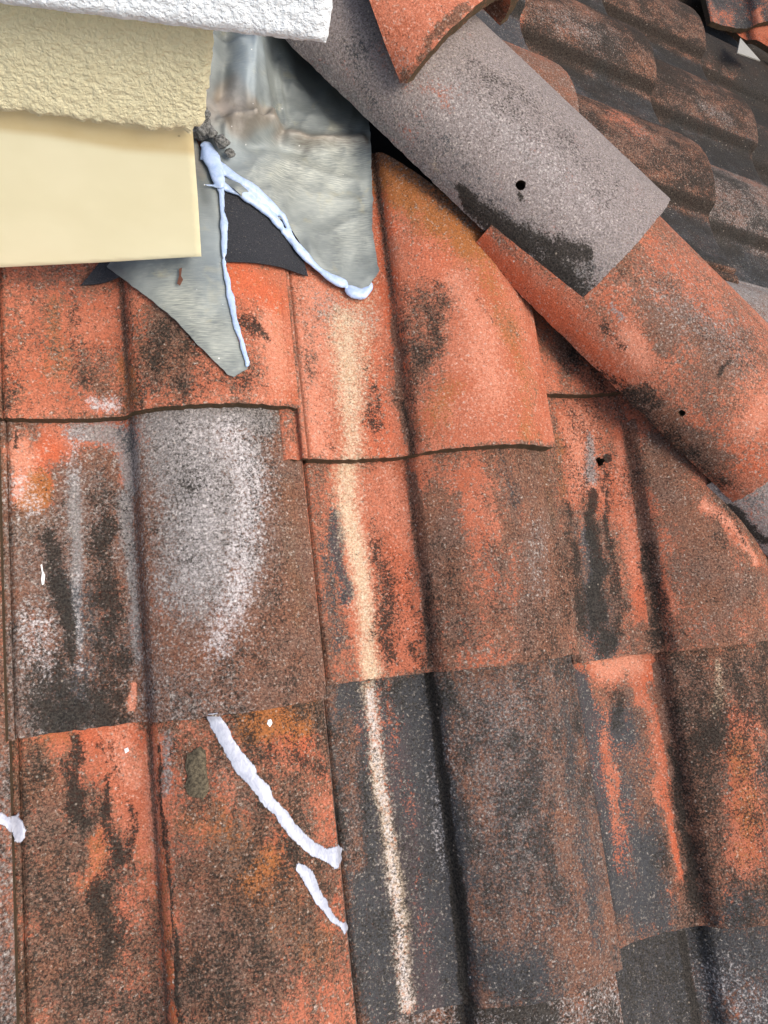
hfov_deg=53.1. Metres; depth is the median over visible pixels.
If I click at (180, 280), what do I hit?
leaf scrap
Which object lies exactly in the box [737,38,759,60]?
metal scrap
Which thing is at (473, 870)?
roof tile
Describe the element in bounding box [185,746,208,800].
moss flake
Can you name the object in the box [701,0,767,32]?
roof tile
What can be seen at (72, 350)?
roof tile
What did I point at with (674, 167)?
roof tile
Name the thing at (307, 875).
sealant smear
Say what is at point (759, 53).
roof tile
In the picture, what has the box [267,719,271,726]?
bird dropping
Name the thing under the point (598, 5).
roof tile
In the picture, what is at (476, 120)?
hip cap
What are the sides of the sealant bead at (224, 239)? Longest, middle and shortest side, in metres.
0.201 x 0.054 x 0.014 m
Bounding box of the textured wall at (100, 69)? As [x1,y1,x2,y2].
[0,3,213,134]
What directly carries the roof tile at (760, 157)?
on the roof deck
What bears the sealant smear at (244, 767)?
on the roof tile at (149, 890)
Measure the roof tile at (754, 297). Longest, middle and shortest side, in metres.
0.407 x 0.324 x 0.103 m
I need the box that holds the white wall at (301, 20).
[0,0,332,42]
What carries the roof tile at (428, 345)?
on the roof tile at (444, 562)
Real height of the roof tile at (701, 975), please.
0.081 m
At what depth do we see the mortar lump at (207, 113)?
0.81 m
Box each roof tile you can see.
[0,139,298,422]
[0,407,325,740]
[0,450,7,743]
[0,741,19,1023]
[12,699,355,1023]
[279,152,554,463]
[302,448,578,685]
[323,655,621,1023]
[386,974,623,1023]
[475,0,528,50]
[503,40,578,189]
[520,0,661,125]
[532,306,620,398]
[546,393,767,664]
[573,641,767,948]
[576,0,607,14]
[576,93,738,283]
[602,0,708,81]
[615,926,767,1023]
[650,58,764,184]
[678,0,737,47]
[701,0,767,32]
[701,32,767,124]
[709,165,767,287]
[726,25,767,52]
[726,280,767,322]
[737,42,767,62]
[752,120,767,185]
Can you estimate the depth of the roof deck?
0.98 m
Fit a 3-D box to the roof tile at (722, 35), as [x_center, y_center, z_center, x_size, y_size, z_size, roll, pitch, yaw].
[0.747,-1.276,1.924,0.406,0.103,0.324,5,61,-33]
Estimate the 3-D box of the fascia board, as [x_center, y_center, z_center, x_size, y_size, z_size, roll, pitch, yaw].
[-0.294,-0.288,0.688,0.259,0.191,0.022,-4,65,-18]
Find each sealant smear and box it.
[0,813,25,842]
[207,713,341,868]
[296,863,347,933]
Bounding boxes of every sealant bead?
[200,141,372,299]
[217,188,249,366]
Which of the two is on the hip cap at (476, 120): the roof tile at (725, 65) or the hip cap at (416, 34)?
the hip cap at (416, 34)
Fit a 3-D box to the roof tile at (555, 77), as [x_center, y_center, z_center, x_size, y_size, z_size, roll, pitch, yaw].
[0.100,-0.554,1.010,0.406,0.084,0.324,5,61,-33]
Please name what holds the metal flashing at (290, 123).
on the roof tile at (72, 350)
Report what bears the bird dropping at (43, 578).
on the roof tile at (170, 551)
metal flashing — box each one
[107,137,247,376]
[201,30,378,287]
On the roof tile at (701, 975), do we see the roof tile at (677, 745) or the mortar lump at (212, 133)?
the roof tile at (677, 745)
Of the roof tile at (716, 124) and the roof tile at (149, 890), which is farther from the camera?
the roof tile at (716, 124)
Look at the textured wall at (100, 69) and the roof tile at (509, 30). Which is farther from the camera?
the roof tile at (509, 30)
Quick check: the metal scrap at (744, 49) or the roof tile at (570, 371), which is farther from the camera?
the metal scrap at (744, 49)
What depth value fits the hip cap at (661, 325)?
0.91 m
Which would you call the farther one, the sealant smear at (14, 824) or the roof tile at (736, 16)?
the roof tile at (736, 16)
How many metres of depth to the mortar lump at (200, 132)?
0.82 m
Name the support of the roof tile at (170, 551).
on the roof tile at (149, 890)
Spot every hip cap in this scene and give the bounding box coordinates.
[285,0,670,296]
[370,0,517,82]
[476,216,767,501]
[706,480,767,556]
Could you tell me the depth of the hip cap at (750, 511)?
0.95 m
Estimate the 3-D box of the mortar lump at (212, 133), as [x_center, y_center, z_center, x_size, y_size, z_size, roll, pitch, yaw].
[-0.186,-0.406,0.827,0.013,0.011,0.012,25,60,-2]
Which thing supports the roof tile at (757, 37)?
on the roof tile at (725, 65)
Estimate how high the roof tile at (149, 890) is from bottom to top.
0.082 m
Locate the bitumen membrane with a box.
[81,191,307,285]
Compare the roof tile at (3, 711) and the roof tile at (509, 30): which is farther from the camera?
the roof tile at (509, 30)
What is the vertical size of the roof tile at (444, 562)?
0.081 m
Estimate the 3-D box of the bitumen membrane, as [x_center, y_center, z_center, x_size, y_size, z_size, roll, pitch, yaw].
[-0.203,-0.301,0.836,0.244,0.046,0.103,-4,82,-18]
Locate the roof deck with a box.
[369,121,597,462]
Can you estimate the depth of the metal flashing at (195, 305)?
0.80 m
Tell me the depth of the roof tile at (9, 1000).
0.69 m
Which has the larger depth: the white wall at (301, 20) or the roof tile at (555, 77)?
the roof tile at (555, 77)
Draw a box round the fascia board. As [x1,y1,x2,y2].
[0,110,200,266]
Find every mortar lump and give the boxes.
[193,119,214,140]
[204,106,210,121]
[206,128,217,138]
[213,134,230,148]
[224,148,235,157]
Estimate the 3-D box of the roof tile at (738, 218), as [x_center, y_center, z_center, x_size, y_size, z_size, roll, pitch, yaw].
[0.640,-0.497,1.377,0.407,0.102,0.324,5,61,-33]
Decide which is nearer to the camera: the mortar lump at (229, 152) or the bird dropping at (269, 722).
the bird dropping at (269, 722)
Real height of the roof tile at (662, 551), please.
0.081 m
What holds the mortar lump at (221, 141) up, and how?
on the metal flashing at (290, 123)
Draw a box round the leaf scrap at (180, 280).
[177,268,182,285]
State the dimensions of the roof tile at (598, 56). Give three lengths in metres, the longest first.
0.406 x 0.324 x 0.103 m
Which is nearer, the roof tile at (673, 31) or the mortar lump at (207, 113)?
the mortar lump at (207, 113)
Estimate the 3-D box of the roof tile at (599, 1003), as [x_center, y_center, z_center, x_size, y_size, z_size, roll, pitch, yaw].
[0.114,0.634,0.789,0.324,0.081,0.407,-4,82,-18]
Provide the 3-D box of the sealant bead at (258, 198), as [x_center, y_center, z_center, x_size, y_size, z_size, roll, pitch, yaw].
[-0.112,-0.315,0.858,0.228,0.085,0.046,28,60,-1]
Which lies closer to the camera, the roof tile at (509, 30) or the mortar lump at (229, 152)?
the mortar lump at (229, 152)
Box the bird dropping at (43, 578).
[41,564,44,584]
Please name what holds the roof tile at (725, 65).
on the roof tile

